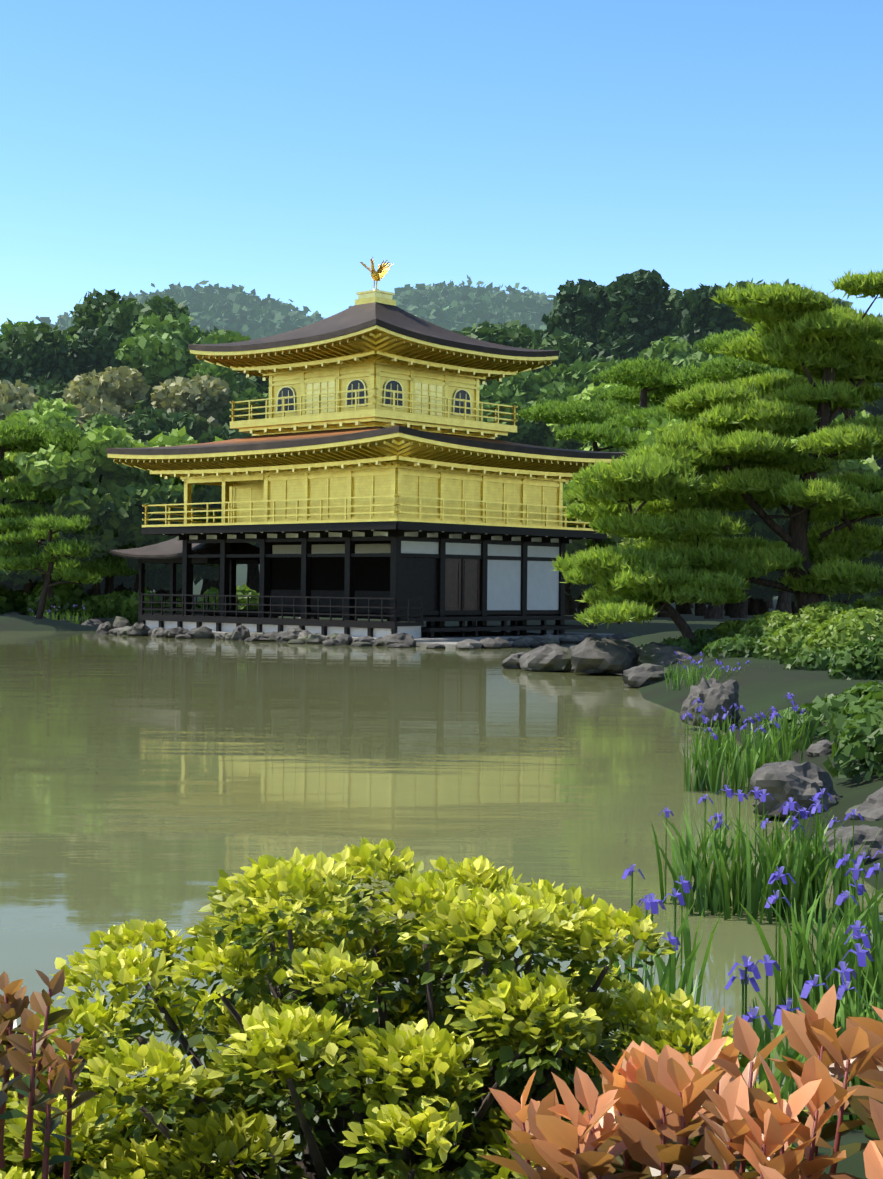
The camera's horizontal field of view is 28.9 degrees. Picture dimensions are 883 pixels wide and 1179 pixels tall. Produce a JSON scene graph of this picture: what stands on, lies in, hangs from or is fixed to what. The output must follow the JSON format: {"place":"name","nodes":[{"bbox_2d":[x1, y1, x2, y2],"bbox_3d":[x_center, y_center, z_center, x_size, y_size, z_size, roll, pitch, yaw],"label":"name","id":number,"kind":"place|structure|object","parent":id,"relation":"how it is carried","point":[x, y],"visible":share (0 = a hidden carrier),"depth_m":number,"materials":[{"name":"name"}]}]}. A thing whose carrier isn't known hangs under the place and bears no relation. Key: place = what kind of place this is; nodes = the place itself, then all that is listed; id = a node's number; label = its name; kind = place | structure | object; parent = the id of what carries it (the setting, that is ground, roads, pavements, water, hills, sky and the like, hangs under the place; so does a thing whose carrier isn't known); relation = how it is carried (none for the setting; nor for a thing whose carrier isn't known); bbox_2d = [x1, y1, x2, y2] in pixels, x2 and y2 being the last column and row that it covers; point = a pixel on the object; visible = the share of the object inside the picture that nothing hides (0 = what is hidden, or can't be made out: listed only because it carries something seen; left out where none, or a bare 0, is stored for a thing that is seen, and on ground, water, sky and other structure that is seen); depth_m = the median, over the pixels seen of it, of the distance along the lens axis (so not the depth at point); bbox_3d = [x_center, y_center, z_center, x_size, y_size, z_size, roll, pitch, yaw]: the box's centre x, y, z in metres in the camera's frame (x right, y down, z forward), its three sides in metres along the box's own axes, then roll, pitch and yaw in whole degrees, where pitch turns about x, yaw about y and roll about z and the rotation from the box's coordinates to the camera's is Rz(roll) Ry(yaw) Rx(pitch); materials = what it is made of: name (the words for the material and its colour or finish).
{"place":"outdoors","nodes":[
{"label":"outdoors","id":0,"kind":"place"},
{"bbox_2d":[189,536,557,618],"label":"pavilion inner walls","id":1,"kind":"structure","parent":0,"point":[371,573],"depth_m":63.01,"materials":[{"name":"black wood"}]},
{"bbox_2d":[236,366,557,523],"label":"wall","id":2,"kind":"structure","parent":0,"point":[362,486],"depth_m":61.21,"materials":[{"name":"gold metal"}]},
{"bbox_2d":[0,631,882,1175],"bbox_3d":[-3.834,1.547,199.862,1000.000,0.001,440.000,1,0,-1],"label":"pond water","id":3,"kind":"structure","parent":0,"point":[154,779],"depth_m":16.82,"materials":[{"name":"green liquid"}]},
{"bbox_2d":[109,626,606,649],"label":"pale rocks","id":4,"kind":"object","parent":3,"relation":"in","point":[307,637],"visible":0.5,"depth_m":58.90,"materials":[{"name":"grey stone"}]},
{"bbox_2d":[0,564,882,1178],"bbox_3d":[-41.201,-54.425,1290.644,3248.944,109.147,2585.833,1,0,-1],"label":"ground","id":5,"kind":"structure","parent":0,"point":[764,686],"depth_m":27.41,"materials":[{"name":"green plant"}]},
{"bbox_2d":[35,275,554,339],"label":"forest canopy","id":6,"kind":"object","parent":5,"relation":"on","point":[450,307],"visible":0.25,"depth_m":542.28,"materials":[{"name":"green plant"}]},
{"bbox_2d":[111,521,606,637],"bbox_3d":[-3.971,-0.006,66.025,17.750,4.570,11.630,1,0,42],"label":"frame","id":7,"kind":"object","parent":5,"relation":"on","point":[417,586],"depth_m":61.41,"materials":[{"name":"black wood"}]},
{"bbox_2d":[107,297,620,530],"bbox_3d":[-2.554,-6.624,64.894,15.450,8.700,13.350,1,0,42],"label":"gold pavilion frame","id":8,"kind":"object","parent":7,"relation":"on","point":[375,347],"visible":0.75,"depth_m":61.27,"materials":[{"name":"gold metal"}]},
{"bbox_2d":[160,289,572,483],"bbox_3d":[-2.543,-7.729,64.892,13.350,7.290,11.250,1,0,42],"label":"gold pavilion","id":9,"kind":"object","parent":8,"relation":"on","point":[375,293],"visible":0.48,"depth_m":62.74,"materials":[{"name":"gold metal"}]},
{"bbox_2d":[106,302,627,558],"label":"pavilion shingle roofs","id":10,"kind":"structure","parent":8,"relation":"on","point":[354,318],"depth_m":62.89,"materials":[{"name":"brown wood"}]},
{"bbox_2d":[277,380,470,413],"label":"arched windows","id":11,"kind":"structure","parent":8,"relation":"attached to","point":[460,394],"depth_m":61.85,"materials":[{"name":"grey"}]},
{"bbox_2d":[360,257,392,288],"bbox_3d":[-2.342,-11.981,65.011,1.149,1.219,1.357,1,0,42],"label":"phoenix statue","id":12,"kind":"object","parent":8,"relation":"on","point":[379,274],"visible":0.98,"depth_m":64.82,"materials":[{"name":"gold metal"}]},
{"bbox_2d":[445,558,479,610],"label":"pavilion doors","id":13,"kind":"structure","parent":7,"relation":"in","point":[471,581],"depth_m":60.40,"materials":[{"name":"brown wood"}]},
{"bbox_2d":[164,629,636,647],"bbox_3d":[-1.704,1.997,63.713,17.250,0.820,12.650,1,0,42],"label":"stone base","id":14,"kind":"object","parent":5,"relation":"on","point":[449,639],"depth_m":59.31,"materials":[{"name":"grey stone"}]},
{"bbox_2d":[0,837,807,1178],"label":"lime shrub","id":15,"kind":"object","parent":5,"relation":"on","point":[466,929],"depth_m":3.64,"materials":[{"name":"green plant"}]},
{"bbox_2d":[0,269,882,647],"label":"pines","id":16,"kind":"object","parent":5,"relation":"on","point":[754,415],"depth_m":40.38,"materials":[{"name":"green plant"}]},
{"bbox_2d":[0,269,882,618],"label":"woodland trees","id":17,"kind":"object","parent":5,"relation":"on","point":[108,369],"depth_m":107.43,"materials":[{"name":"green plant"}]},
{"bbox_2d":[0,969,882,1178],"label":"photinia shrub","id":18,"kind":"object","parent":5,"relation":"on","point":[643,1087],"depth_m":2.72,"materials":[{"name":"orange plant"}]},
{"bbox_2d":[0,578,882,781],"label":"shrubs","id":19,"kind":"object","parent":5,"relation":"on","point":[845,639],"visible":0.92,"depth_m":30.49,"materials":[{"name":"green plant"}]},
{"bbox_2d":[4,612,882,865],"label":"rocks","id":20,"kind":"object","parent":5,"relation":"on","point":[801,784],"visible":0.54,"depth_m":37.17,"materials":[{"name":"grey stone"}]},
{"bbox_2d":[30,604,882,1132],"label":"irises","id":21,"kind":"object","parent":5,"relation":"on","point":[806,871],"depth_m":9.98,"materials":[{"name":"green plant"}]},
{"bbox_2d":[0,0,882,334],"label":"sky","id":22,"kind":"structure","parent":0,"point":[277,148],"materials":[{"name":"blue"}]}
]}

